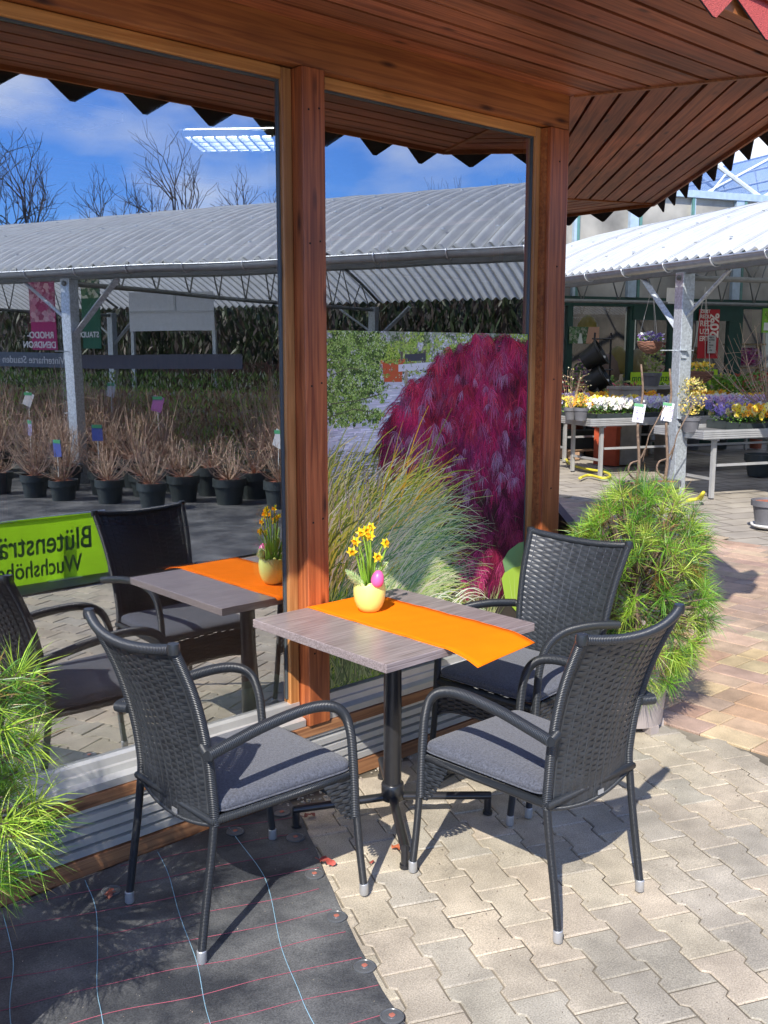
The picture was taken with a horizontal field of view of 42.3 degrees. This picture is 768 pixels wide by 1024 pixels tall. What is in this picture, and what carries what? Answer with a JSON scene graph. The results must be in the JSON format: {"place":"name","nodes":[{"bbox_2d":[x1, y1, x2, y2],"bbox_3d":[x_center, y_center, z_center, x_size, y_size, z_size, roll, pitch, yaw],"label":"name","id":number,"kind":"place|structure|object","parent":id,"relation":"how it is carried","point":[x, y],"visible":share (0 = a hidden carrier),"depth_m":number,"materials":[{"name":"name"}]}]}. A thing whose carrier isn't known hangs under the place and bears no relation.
{"place":"outdoors","nodes":[
{"label":"outdoors","id":0,"kind":"place"},
{"bbox_2d":[0,83,122,131],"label":"cloud","id":1,"kind":"structure","parent":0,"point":[22,104],"depth_m":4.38,"materials":[{"name":"white"}]},
{"bbox_2d":[1,430,767,907],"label":"ground","id":2,"kind":"structure","parent":0,"point":[729,506],"depth_m":12.83,"materials":[{"name":"concrete"}]},
{"bbox_2d":[0,0,767,906],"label":"garden pavilion","id":3,"kind":"structure","parent":2,"relation":"on","point":[174,304],"depth_m":5.47,"materials":[{"name":"wood"},{"name":"glass"},{"name":"metal"}]},
{"bbox_2d":[0,0,299,703],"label":"window","id":4,"kind":"structure","parent":3,"relation":"in","point":[11,12],"depth_m":3.50,"materials":[{"name":"brown wood"}]},
{"bbox_2d":[183,126,273,152],"bbox_3d":[-0.664,-1.774,4.739,0.506,0.052,0.346,1,9,4],"label":"louvre lamp","id":5,"kind":"object","parent":3,"relation":"attached to","point":[229,139],"visible":0.7,"depth_m":4.64,"materials":[{"name":"grey"}]},
{"bbox_2d":[327,330,527,688],"bbox_3d":[0.214,-0.050,4.186,1.167,1.392,0.007,-8,12,-42],"label":"window film","id":6,"kind":"object","parent":3,"relation":"attached to","point":[426,450],"depth_m":4.13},
{"bbox_2d":[324,77,541,550],"bbox_3d":[0.208,-0.482,4.124,1.269,2.295,0.052,-8,12,-42],"label":"window","id":7,"kind":"structure","parent":3,"relation":"in","point":[331,86],"depth_m":4.36,"materials":[{"name":"brown wood"}]},
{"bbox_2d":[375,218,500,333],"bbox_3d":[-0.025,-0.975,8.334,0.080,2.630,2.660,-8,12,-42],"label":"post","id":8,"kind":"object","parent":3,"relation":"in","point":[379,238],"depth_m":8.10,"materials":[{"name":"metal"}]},
{"bbox_2d":[562,375,587,454],"bbox_3d":[3.134,-1.604,16.402,0.531,1.326,0.483,9,13,43],"label":"window plant","id":9,"kind":"object","parent":2,"relation":"on","point":[569,425],"depth_m":16.31,"materials":[{"name":"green plant"}]},
{"bbox_2d":[565,457,611,479],"bbox_3d":[2.991,-0.709,14.812,0.478,0.038,3.383,1,9,6],"label":"garden hose","id":10,"kind":"object","parent":2,"relation":"on","point":[609,476],"visible":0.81,"depth_m":13.53,"materials":[{"name":"rubber"}]},
{"bbox_2d":[583,333,613,454],"bbox_3d":[3.562,-1.950,16.429,0.476,2.002,0.131,-4,10,-21],"label":"display rack","id":11,"kind":"object","parent":2,"relation":"on","point":[610,339],"visible":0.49,"depth_m":16.32,"materials":[{"name":"black metal"}]},
{"bbox_2d":[560,448,649,459],"bbox_3d":[3.503,-1.000,16.364,1.500,0.145,0.800,-4,10,-21],"label":"wooden pallet","id":12,"kind":"object","parent":2,"relation":"on","point":[581,451],"visible":0.15,"depth_m":15.98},
{"bbox_2d":[560,429,593,448],"bbox_3d":[3.176,-1.190,16.170,0.540,0.290,0.440,-4,10,-21],"label":"plant crate","id":13,"kind":"object","parent":12,"relation":"on","point":[584,443],"visible":0.43,"depth_m":15.99,"materials":[{"name":"plastic"}]},
{"bbox_2d":[592,426,621,465],"bbox_3d":[3.553,-1.030,15.160,0.660,0.585,0.440,-8,12,-42],"label":"orange crate","id":14,"kind":"object","parent":2,"relation":"on","point":[611,439],"visible":0.57,"depth_m":14.89,"materials":[{"name":"plastic"}]},
{"bbox_2d":[607,380,645,393],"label":"patio plant","id":15,"kind":"object","parent":2,"relation":"on","point":[620,382],"visible":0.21,"depth_m":15.06,"materials":[{"name":"green plant"}]},
{"bbox_2d":[617,364,664,508],"bbox_3d":[2.766,-0.823,10.797,0.403,1.551,0.411,8,12,40],"label":"grafted tree","id":16,"kind":"object","parent":2,"relation":"on","point":[638,413],"visible":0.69,"depth_m":10.77,"materials":[{"name":"red plant"}]},
{"bbox_2d":[607,385,691,464],"bbox_3d":[4.034,-1.341,15.191,1.250,1.168,0.400,-4,10,-21],"label":"stone shelf","id":17,"kind":"object","parent":2,"relation":"on","point":[628,437],"visible":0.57,"depth_m":14.92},
{"bbox_2d":[642,348,662,385],"bbox_3d":[4.025,-2.231,14.932,0.321,0.668,0.329,-6,11,-32],"label":"square pot plant","id":18,"kind":"object","parent":17,"relation":"on","point":[651,378],"visible":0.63,"depth_m":14.88,"materials":[{"name":"green plant"}]},
{"bbox_2d":[560,423,767,461],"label":"sales bench","id":19,"kind":"object","parent":2,"relation":"on","point":[565,437],"visible":0.09,"depth_m":15.57,"materials":[{"name":"metal"}]},
{"bbox_2d":[561,391,590,410],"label":"pansy tray","id":20,"kind":"object","parent":19,"relation":"on","point":[572,394],"visible":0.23,"depth_m":15.38,"materials":[{"name":"purple plant"}]},
{"bbox_2d":[586,391,608,409],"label":"pansy tray","id":21,"kind":"object","parent":19,"relation":"on","point":[598,393],"visible":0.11,"depth_m":15.53,"materials":[{"name":"yellow plant"}]},
{"bbox_2d":[592,387,603,391],"bbox_3d":[3.492,-1.833,16.201,0.488,0.489,0.441,7,12,39],"label":"black tub","id":22,"kind":"object","parent":19,"relation":"on","point":[596,389],"visible":0.15,"depth_m":16.03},
{"bbox_2d":[583,365,612,391],"bbox_3d":[3.497,-2.184,16.147,0.488,0.489,0.441,7,12,39],"label":"black tub","id":23,"kind":"object","parent":22,"relation":"on","point":[598,377],"visible":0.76,"depth_m":16.00,"materials":[{"name":"plastic"}]},
{"bbox_2d":[579,339,608,369],"bbox_3d":[3.398,-2.536,16.002,0.488,0.489,0.441,0,9,3],"label":"black tub","id":24,"kind":"object","parent":23,"relation":"on","point":[592,355],"visible":1,"depth_m":15.92,"materials":[{"name":"plastic"}]},
{"bbox_2d":[690,389,715,406],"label":"pansy tray","id":25,"kind":"object","parent":19,"relation":"on","point":[712,392],"visible":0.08,"depth_m":16.28,"materials":[{"name":"yellow plant"}]},
{"bbox_2d":[707,389,740,394],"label":"pansy tray","id":26,"kind":"object","parent":19,"relation":"on","point":[721,391],"visible":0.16,"depth_m":16.40,"materials":[{"name":"yellow plant"}]},
{"bbox_2d":[702,374,753,393],"bbox_3d":[5.783,-2.045,16.613,0.804,0.530,0.846,-1,9,-4],"label":"fern plant","id":27,"kind":"object","parent":19,"relation":"on","point":[723,380],"visible":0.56,"depth_m":16.50,"materials":[{"name":"green plant"}]},
{"bbox_2d":[726,371,767,393],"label":"green shrub","id":28,"kind":"object","parent":19,"relation":"on","point":[755,374],"visible":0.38,"depth_m":16.31,"materials":[{"name":"green plant"}]},
{"bbox_2d":[561,154,767,445],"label":"glasshouse shop","id":29,"kind":"structure","parent":2,"relation":"on","point":[622,324],"depth_m":17.79,"materials":[{"name":"green paint"}]},
{"bbox_2d":[571,358,590,391],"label":"shop plant","id":30,"kind":"object","parent":29,"relation":"in","point":[580,367],"visible":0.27,"depth_m":18.71,"materials":[{"name":"green plant"}]},
{"bbox_2d":[569,327,598,343],"bbox_3d":[3.389,-2.995,16.822,0.585,0.278,0.015,-3,10,-21],"label":"garden poster","id":31,"kind":"object","parent":29,"relation":"attached to","point":[585,335],"visible":0.99,"depth_m":16.81,"materials":[{"name":"paper"}]},
{"bbox_2d":[577,315,596,343],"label":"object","id":32,"kind":"object","parent":29,"relation":"hanging from","point":[587,321],"depth_m":17.41,"materials":[{"name":"yellow"}]},
{"bbox_2d":[602,354,619,381],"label":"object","id":33,"kind":"object","parent":29,"relation":"in","point":[615,372],"depth_m":17.67,"materials":[{"name":"plastic"}]},
{"bbox_2d":[611,346,624,373],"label":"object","id":34,"kind":"object","parent":29,"relation":"in","point":[618,353],"depth_m":17.71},
{"bbox_2d":[633,349,647,371],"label":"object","id":35,"kind":"object","parent":29,"relation":"in","point":[637,359],"depth_m":17.86,"materials":[{"name":"grey"}]},
{"bbox_2d":[630,372,669,384],"bbox_3d":[4.720,-2.346,17.448,0.920,0.222,0.017,-4,10,-21],"label":"lime banner","id":36,"kind":"object","parent":29,"relation":"hanging from","point":[636,376],"visible":0.29,"depth_m":17.35,"materials":[{"name":"plastic"}]},
{"bbox_2d":[659,342,665,371],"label":"shop plant","id":37,"kind":"object","parent":29,"relation":"in","point":[664,352],"visible":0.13,"depth_m":19.42,"materials":[{"name":"green plant"}]},
{"bbox_2d":[690,369,717,384],"bbox_3d":[5.683,-2.418,17.815,0.724,0.270,0.017,-4,10,-21],"label":"lime banner","id":38,"kind":"object","parent":29,"relation":"hanging from","point":[715,373],"visible":0.07,"depth_m":17.90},
{"bbox_2d":[697,309,719,357],"bbox_3d":[5.795,-3.178,17.737,0.447,0.861,0.017,-4,10,-21],"label":"red poster","id":39,"kind":"object","parent":29,"relation":"attached to","point":[713,320],"visible":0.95,"depth_m":17.72,"materials":[{"name":"paper"}]},
{"bbox_2d":[707,335,715,352],"bbox_3d":[5.852,-2.993,17.735,0.177,0.315,0.017,-3,10,-21],"label":"paper notice","id":40,"kind":"object","parent":39,"relation":"attached to","point":[712,345],"visible":1,"depth_m":17.73,"materials":[{"name":"paper"}]},
{"bbox_2d":[761,308,767,332],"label":"green poster","id":41,"kind":"object","parent":29,"relation":"attached to","point":[764,328],"visible":1,"depth_m":18.14,"materials":[{"name":"paper"}]},
{"bbox_2d":[561,415,767,476],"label":"sales bench","id":42,"kind":"object","parent":2,"relation":"on","point":[601,423],"visible":0.52,"depth_m":13.67,"materials":[{"name":"metal"}]},
{"bbox_2d":[562,367,591,419],"bbox_3d":[2.612,-1.627,13.593,0.441,0.717,0.305,1,9,8],"label":"blossom twig","id":43,"kind":"object","parent":42,"relation":"on","point":[569,413],"visible":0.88,"depth_m":13.57,"materials":[{"name":"yellow plant"}]},
{"bbox_2d":[573,393,588,420],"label":"potted flower","id":44,"kind":"object","parent":42,"relation":"on","point":[580,413],"visible":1,"depth_m":13.34,"materials":[{"name":"grey plant"}]},
{"bbox_2d":[561,394,607,415],"bbox_3d":[2.821,-1.494,14.040,0.638,0.335,0.424,-4,10,-21],"label":"pansy tray","id":45,"kind":"object","parent":42,"relation":"on","point":[572,397],"visible":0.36,"depth_m":13.93,"materials":[{"name":"plant"}]},
{"bbox_2d":[582,396,633,418],"bbox_3d":[3.081,-1.429,13.661,0.619,0.326,0.433,-4,10,-21],"label":"pansy tray","id":46,"kind":"object","parent":42,"relation":"on","point":[616,404],"visible":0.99,"depth_m":13.54,"materials":[{"name":"plant"}]},
{"bbox_2d":[600,394,637,411],"bbox_3d":[3.381,-1.529,14.255,0.638,0.335,0.424,-4,10,-21],"label":"pansy tray","id":47,"kind":"object","parent":42,"relation":"on","point":[627,396],"visible":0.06,"depth_m":14.20,"materials":[{"name":"yellow plant"}]},
{"bbox_2d":[621,395,668,416],"bbox_3d":[3.641,-1.465,13.877,0.622,0.328,0.436,-4,10,-21],"label":"pansy tray","id":48,"kind":"object","parent":42,"relation":"on","point":[653,402],"visible":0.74,"depth_m":13.75,"materials":[{"name":"plant"}]},
{"bbox_2d":[635,393,669,410],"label":"pansy tray","id":49,"kind":"object","parent":42,"relation":"on","point":[661,396],"visible":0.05,"depth_m":14.37,"materials":[{"name":"plant"}]},
{"bbox_2d":[658,395,704,415],"bbox_3d":[4.200,-1.499,14.091,0.622,0.328,0.436,-4,10,-21],"label":"pansy tray","id":50,"kind":"object","parent":42,"relation":"on","point":[700,400],"visible":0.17,"depth_m":14.02,"materials":[{"name":"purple plant"}]},
{"bbox_2d":[695,394,739,415],"bbox_3d":[4.761,-1.535,14.304,0.620,0.331,0.445,-4,10,-21],"label":"pansy tray","id":51,"kind":"object","parent":42,"relation":"on","point":[714,399],"visible":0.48,"depth_m":14.16,"materials":[{"name":"plant"}]},
{"bbox_2d":[700,392,742,408],"bbox_3d":[5.062,-1.627,14.897,0.619,0.326,0.433,-4,10,-21],"label":"pansy tray","id":52,"kind":"object","parent":42,"relation":"on","point":[717,394],"visible":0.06,"depth_m":14.85,"materials":[{"name":"purple plant"}]},
{"bbox_2d":[729,393,767,403],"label":"pansy tray","id":53,"kind":"object","parent":42,"relation":"on","point":[746,398],"visible":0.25,"depth_m":14.38,"materials":[{"name":"purple plant"}]},
{"bbox_2d":[564,200,767,494],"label":"sales canopy","id":54,"kind":"object","parent":2,"relation":"on","point":[696,239],"visible":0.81,"depth_m":11.67,"materials":[{"name":"metal"}]},
{"bbox_2d":[637,285,663,353],"bbox_3d":[3.321,-2.390,12.351,0.343,0.846,0.344,8,12,40],"label":"hanging basket","id":55,"kind":"object","parent":54,"relation":"hanging from","point":[649,347],"visible":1,"depth_m":12.32,"materials":[{"name":"wicker"}]},
{"bbox_2d":[666,288,674,301],"bbox_3d":[4.162,-3.126,14.304,0.216,0.198,0.012,-4,10,-21],"label":"white sign","id":56,"kind":"object","parent":54,"relation":"hanging from","point":[670,296],"visible":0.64,"depth_m":14.28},
{"bbox_2d":[690,287,714,383],"bbox_3d":[4.073,-2.251,12.668,0.336,1.219,0.348,6,11,34],"label":"hanging basket","id":57,"kind":"object","parent":54,"relation":"hanging from","point":[703,374],"visible":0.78,"depth_m":12.64,"materials":[{"name":"wicker"}]},
{"bbox_2d":[649,369,692,505],"bbox_3d":[3.146,-0.825,10.970,0.408,1.501,0.358,6,11,31],"label":"grafted tree","id":58,"kind":"object","parent":2,"relation":"on","point":[667,414],"visible":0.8,"depth_m":10.96,"materials":[{"name":"red plant"}]},
{"bbox_2d":[686,491,704,501],"bbox_3d":[3.571,-0.180,11.180,0.323,0.158,0.220,-8,12,-42],"label":"garden hose","id":59,"kind":"object","parent":2,"relation":"on","point":[701,495],"visible":0.84,"depth_m":11.10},
{"bbox_2d":[654,424,767,497],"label":"sales bench","id":60,"kind":"object","parent":2,"relation":"on","point":[712,435],"visible":0.69,"depth_m":11.53,"materials":[{"name":"metal"}]},
{"bbox_2d":[677,377,707,431],"bbox_3d":[3.544,-1.240,11.421,0.336,0.638,0.319,-3,10,-18],"label":"yellow shrub","id":61,"kind":"object","parent":60,"relation":"on","point":[690,424],"visible":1,"depth_m":11.39,"materials":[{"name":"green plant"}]},
{"bbox_2d":[695,323,767,418],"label":"willow twig","id":62,"kind":"object","parent":60,"relation":"on","point":[759,396],"visible":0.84,"depth_m":12.45,"materials":[{"name":"plant"}]},
{"bbox_2d":[705,401,762,428],"bbox_3d":[4.321,-1.202,12.251,0.631,0.322,0.424,-4,10,-21],"label":"pansy tray","id":63,"kind":"object","parent":60,"relation":"on","point":[720,409],"visible":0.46,"depth_m":12.17,"materials":[{"name":"plant"}]},
{"bbox_2d":[727,386,749,421],"bbox_3d":[4.306,-1.274,12.050,0.270,0.508,0.270,4,10,23],"label":"bare shrub pot","id":64,"kind":"object","parent":60,"relation":"on","point":[730,419],"visible":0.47,"depth_m":12.00,"materials":[{"name":"green plant"}]},
{"bbox_2d":[726,402,767,429],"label":"pansy tray","id":65,"kind":"object","parent":60,"relation":"on","point":[755,411],"visible":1,"depth_m":11.70,"materials":[{"name":"yellow plant"}]},
{"bbox_2d":[723,343,765,384],"bbox_3d":[6.875,-2.298,19.087,0.730,1.849,0.350,-4,10,-21],"label":"display shelf","id":66,"kind":"object","parent":2,"relation":"on","point":[756,353],"visible":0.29,"depth_m":19.06,"materials":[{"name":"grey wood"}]},
{"bbox_2d":[740,367,764,371],"bbox_3d":[6.860,-2.063,19.009,0.728,1.409,0.350,-4,10,-21],"label":"display shelf","id":67,"kind":"object","parent":2,"relation":"on","point":[758,369],"visible":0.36,"depth_m":18.78,"materials":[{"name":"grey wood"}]},
{"bbox_2d":[741,348,751,365],"bbox_3d":[6.782,-2.942,18.842,0.331,0.373,0.355,9,13,44],"label":"pink blossom","id":68,"kind":"object","parent":67,"relation":"on","point":[742,364],"visible":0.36,"depth_m":18.79,"materials":[{"name":"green plant"}]},
{"bbox_2d":[742,347,757,365],"bbox_3d":[6.932,-2.951,18.886,0.340,0.380,0.340,-2,9,-14],"label":"pink blossom","id":69,"kind":"object","parent":67,"relation":"on","point":[751,355],"visible":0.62,"depth_m":18.83,"materials":[{"name":"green plant"}]},
{"bbox_2d":[747,347,762,365],"bbox_3d":[7.061,-2.956,18.942,0.326,0.370,0.326,-1,9,-9],"label":"pink blossom","id":70,"kind":"object","parent":67,"relation":"on","point":[753,364],"visible":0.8,"depth_m":18.93,"materials":[{"name":"green plant"}]},
{"bbox_2d":[744,452,767,476],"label":"dark bucket pot","id":71,"kind":"object","parent":2,"relation":"on","point":[760,470],"visible":0.95,"depth_m":13.56,"materials":[{"name":"plastic"}]},
{"bbox_2d":[750,497,767,528],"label":"grey flowerpot","id":72,"kind":"object","parent":2,"relation":"on","point":[760,508],"visible":1,"depth_m":9.54,"materials":[{"name":"plastic"}]},
{"bbox_2d":[8,705,767,1023],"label":"grey paving","id":73,"kind":"structure","parent":0,"point":[421,993],"depth_m":3.08,"materials":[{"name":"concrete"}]},
{"bbox_2d":[0,802,403,1023],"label":"ground fabric","id":74,"kind":"object","parent":73,"relation":"on","point":[272,953],"visible":0.98,"depth_m":2.81,"materials":[{"name":"fabric"}]},
{"bbox_2d":[0,631,94,933],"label":"potted pine","id":75,"kind":"object","parent":74,"relation":"on","point":[35,824],"visible":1,"depth_m":2.21,"materials":[{"name":"plant"}]},
{"bbox_2d":[103,889,114,898],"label":"dry leaf","id":76,"kind":"object","parent":74,"relation":"on","point":[108,893],"visible":1,"depth_m":3.05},
{"bbox_2d":[101,885,121,895],"bbox_3d":[-0.851,1.179,3.098,0.062,0.006,0.062,-8,12,-42],"label":"washer pin","id":77,"kind":"object","parent":74,"relation":"on","point":[117,889],"visible":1,"depth_m":3.10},
{"bbox_2d":[83,607,367,964],"bbox_3d":[-0.473,0.734,2.961,0.701,0.930,0.533,-8,12,-42],"label":"wicker armchair","id":78,"kind":"object","parent":74,"relation":"on","point":[175,774],"visible":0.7,"depth_m":2.77,"materials":[{"name":"wicker"}]},
{"bbox_2d":[210,724,348,811],"bbox_3d":[-0.417,0.758,3.017,0.476,0.054,0.461,-8,12,-42],"label":"seat cushion","id":79,"kind":"object","parent":78,"relation":"on","point":[273,762],"visible":0.56,"depth_m":2.94,"materials":[{"name":"grey fabric"}]},
{"bbox_2d":[226,827,243,835],"bbox_3d":[-0.520,1.115,3.473,0.062,0.006,0.062,-8,12,-42],"label":"washer pin","id":80,"kind":"object","parent":74,"relation":"on","point":[235,831],"visible":1,"depth_m":3.47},
{"bbox_2d":[274,808,289,816],"bbox_3d":[-0.374,1.096,3.629,0.062,0.006,0.062,-8,12,-42],"label":"washer pin","id":81,"kind":"object","parent":74,"relation":"on","point":[281,812],"visible":0.95,"depth_m":3.63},
{"bbox_2d":[286,833,303,841],"bbox_3d":[-0.306,1.123,3.434,0.062,0.006,0.062,-8,12,-42],"label":"washer pin","id":82,"kind":"object","parent":74,"relation":"on","point":[294,837],"visible":1,"depth_m":3.43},
{"bbox_2d":[305,869,323,878],"bbox_3d":[-0.224,1.163,3.197,0.062,0.006,0.062,-8,12,-42],"label":"washer pin","id":83,"kind":"object","parent":74,"relation":"on","point":[314,873],"visible":1,"depth_m":3.19,"materials":[{"name":"metal"}]},
{"bbox_2d":[326,910,346,922],"bbox_3d":[-0.142,1.203,2.959,0.062,0.006,0.062,-8,12,-42],"label":"washer pin","id":84,"kind":"object","parent":74,"relation":"on","point":[336,916],"visible":1,"depth_m":2.96,"materials":[{"name":"metal"}]},
{"bbox_2d":[353,959,375,973],"bbox_3d":[-0.054,1.245,2.725,0.062,0.006,0.062,-8,12,-42],"label":"washer pin","id":85,"kind":"object","parent":74,"relation":"on","point":[364,966],"visible":1,"depth_m":2.72,"materials":[{"name":"metal"}]},
{"bbox_2d":[380,1008,403,1023],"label":"washer pin","id":86,"kind":"object","parent":74,"relation":"on","point":[391,1015],"visible":1,"depth_m":2.50,"materials":[{"name":"metal"}]},
{"bbox_2d":[315,856,334,865],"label":"dry leaf","id":87,"kind":"object","parent":73,"relation":"on","point":[329,861],"visible":1,"depth_m":3.26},
{"bbox_2d":[253,588,534,869],"bbox_3d":[0.031,0.746,3.540,0.700,0.736,0.700,-8,12,-42],"label":"bistro table","id":88,"kind":"object","parent":73,"relation":"on","point":[390,655],"visible":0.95,"depth_m":3.48,"materials":[{"name":"laminate"}]},
{"bbox_2d":[305,597,534,667],"bbox_3d":[0.114,0.396,3.473,0.326,0.034,0.865,-8,12,-42],"label":"table runner","id":89,"kind":"object","parent":88,"relation":"on","point":[477,644],"visible":0.94,"depth_m":3.38,"materials":[{"name":"orange fabric"}]},
{"bbox_2d":[346,522,388,612],"bbox_3d":[-0.047,0.200,3.581,0.143,0.324,0.133,3,10,20],"label":"daffodil pot","id":90,"kind":"object","parent":89,"relation":"on","point":[369,597],"visible":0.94,"depth_m":3.56,"materials":[{"name":"yellow ceramic"}]},
{"bbox_2d":[345,569,364,585],"bbox_3d":[-0.105,0.236,3.552,0.054,0.064,0.064,-8,12,-42],"label":"feather","id":91,"kind":"object","parent":90,"relation":"on","point":[356,578],"visible":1,"depth_m":3.55,"materials":[{"name":"yellow plant"}]},
{"bbox_2d":[371,570,383,587],"bbox_3d":[-0.023,0.239,3.548,0.047,0.063,0.047,3,10,-43],"label":"easter egg","id":92,"kind":"object","parent":90,"relation":"on","point":[377,579],"visible":1,"depth_m":3.53,"materials":[{"name":"plastic"}]},
{"bbox_2d":[375,562,387,572],"bbox_3d":[-0.009,0.205,3.591,0.052,0.053,0.044,-8,12,-42],"label":"feather","id":93,"kind":"object","parent":90,"relation":"in","point":[382,565],"visible":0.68,"depth_m":3.59,"materials":[{"name":"green plant"}]},
{"bbox_2d":[279,708,767,1021],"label":"grit","id":94,"kind":"object","parent":73,"relation":"on","point":[307,800],"visible":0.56,"depth_m":3.69,"materials":[{"name":"gravel"}]},
{"bbox_2d":[430,526,632,818],"bbox_3d":[0.587,0.583,3.931,0.533,0.930,0.701,9,13,44],"label":"wicker armchair","id":95,"kind":"object","parent":73,"relation":"on","point":[567,587],"visible":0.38,"depth_m":4.04,"materials":[{"name":"wicker"}]},
{"bbox_2d":[440,648,564,702],"bbox_3d":[0.534,0.620,3.882,0.461,0.054,0.476,9,13,44],"label":"seat cushion","id":96,"kind":"object","parent":95,"relation":"on","point":[501,675],"visible":0.53,"depth_m":3.78,"materials":[{"name":"grey fabric"}]},
{"bbox_2d":[408,603,684,943],"bbox_3d":[0.497,0.721,3.065,0.533,0.930,0.701,-8,12,-42],"label":"wicker armchair","id":97,"kind":"object","parent":73,"relation":"on","point":[588,740],"visible":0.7,"depth_m":2.86,"materials":[{"name":"wicker"}]},
{"bbox_2d":[427,710,549,793],"bbox_3d":[0.446,0.741,3.125,0.461,0.054,0.476,-8,12,-42],"label":"seat cushion","id":98,"kind":"object","parent":97,"relation":"on","point":[497,748],"visible":0.49,"depth_m":3.06,"materials":[{"name":"grey fabric"}]},
{"bbox_2d":[562,465,734,734],"bbox_3d":[1.129,0.375,4.431,0.838,1.195,0.867,-2,9,-11],"label":"potted pine","id":99,"kind":"object","parent":73,"relation":"on","point":[665,586],"visible":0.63,"depth_m":4.29,"materials":[{"name":"green plant"}]},
{"bbox_2d":[641,425,648,445],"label":"window plant","id":100,"kind":"object","parent":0,"point":[644,429],"depth_m":16.75,"materials":[{"name":"plant"}]},
{"bbox_2d":[559,494,767,756],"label":"red paving","id":101,"kind":"structure","parent":0,"point":[725,696],"depth_m":5.46,"materials":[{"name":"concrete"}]},
{"bbox_2d":[558,503,582,535],"bbox_3d":[1.041,0.330,6.504,0.400,0.550,1.710,0,9,3],"label":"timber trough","id":102,"kind":"object","parent":101,"relation":"on","point":[565,518],"visible":0.01,"depth_m":6.61,"materials":[{"name":"wood"}]},
{"bbox_2d":[687,364,710,449],"bbox_3d":[5.427,-1.835,17.337,0.506,1.487,0.492,0,9,-1],"label":"window plant","id":103,"kind":"object","parent":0,"point":[692,441],"depth_m":17.36,"materials":[{"name":"green plant"}]},
{"bbox_2d":[712,373,734,448],"bbox_3d":[5.961,-1.780,17.485,0.496,1.331,0.429,3,9,17],"label":"window plant","id":104,"kind":"object","parent":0,"point":[722,446],"depth_m":17.48,"materials":[{"name":"green plant"}]},
{"bbox_2d":[714,137,767,194],"label":"sky","id":105,"kind":"structure","parent":0,"point":[760,148],"materials":[{"name":"blue"}]},
{"bbox_2d":[746,373,761,448],"bbox_3d":[6.616,-1.803,17.534,0.556,1.361,0.557,5,11,31],"label":"window plant","id":106,"kind":"object","parent":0,"point":[756,446],"depth_m":17.57,"materials":[{"name":"green plant"}]},
{"bbox_3d":[5.805,-2.068,18.703,0.374,1.516,0.350,-4,10,-21],"label":"display shelf","id":107,"kind":"object","parent":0,"visible":0},
{"bbox_2d":[692,347,696,360],"bbox_3d":[5.750,-2.947,18.539,0.163,0.272,0.102,-4,10,-21],"label":"seed box","id":108,"kind":"object","parent":107,"relation":"on","point":[693,359],"visible":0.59,"depth_m":18.50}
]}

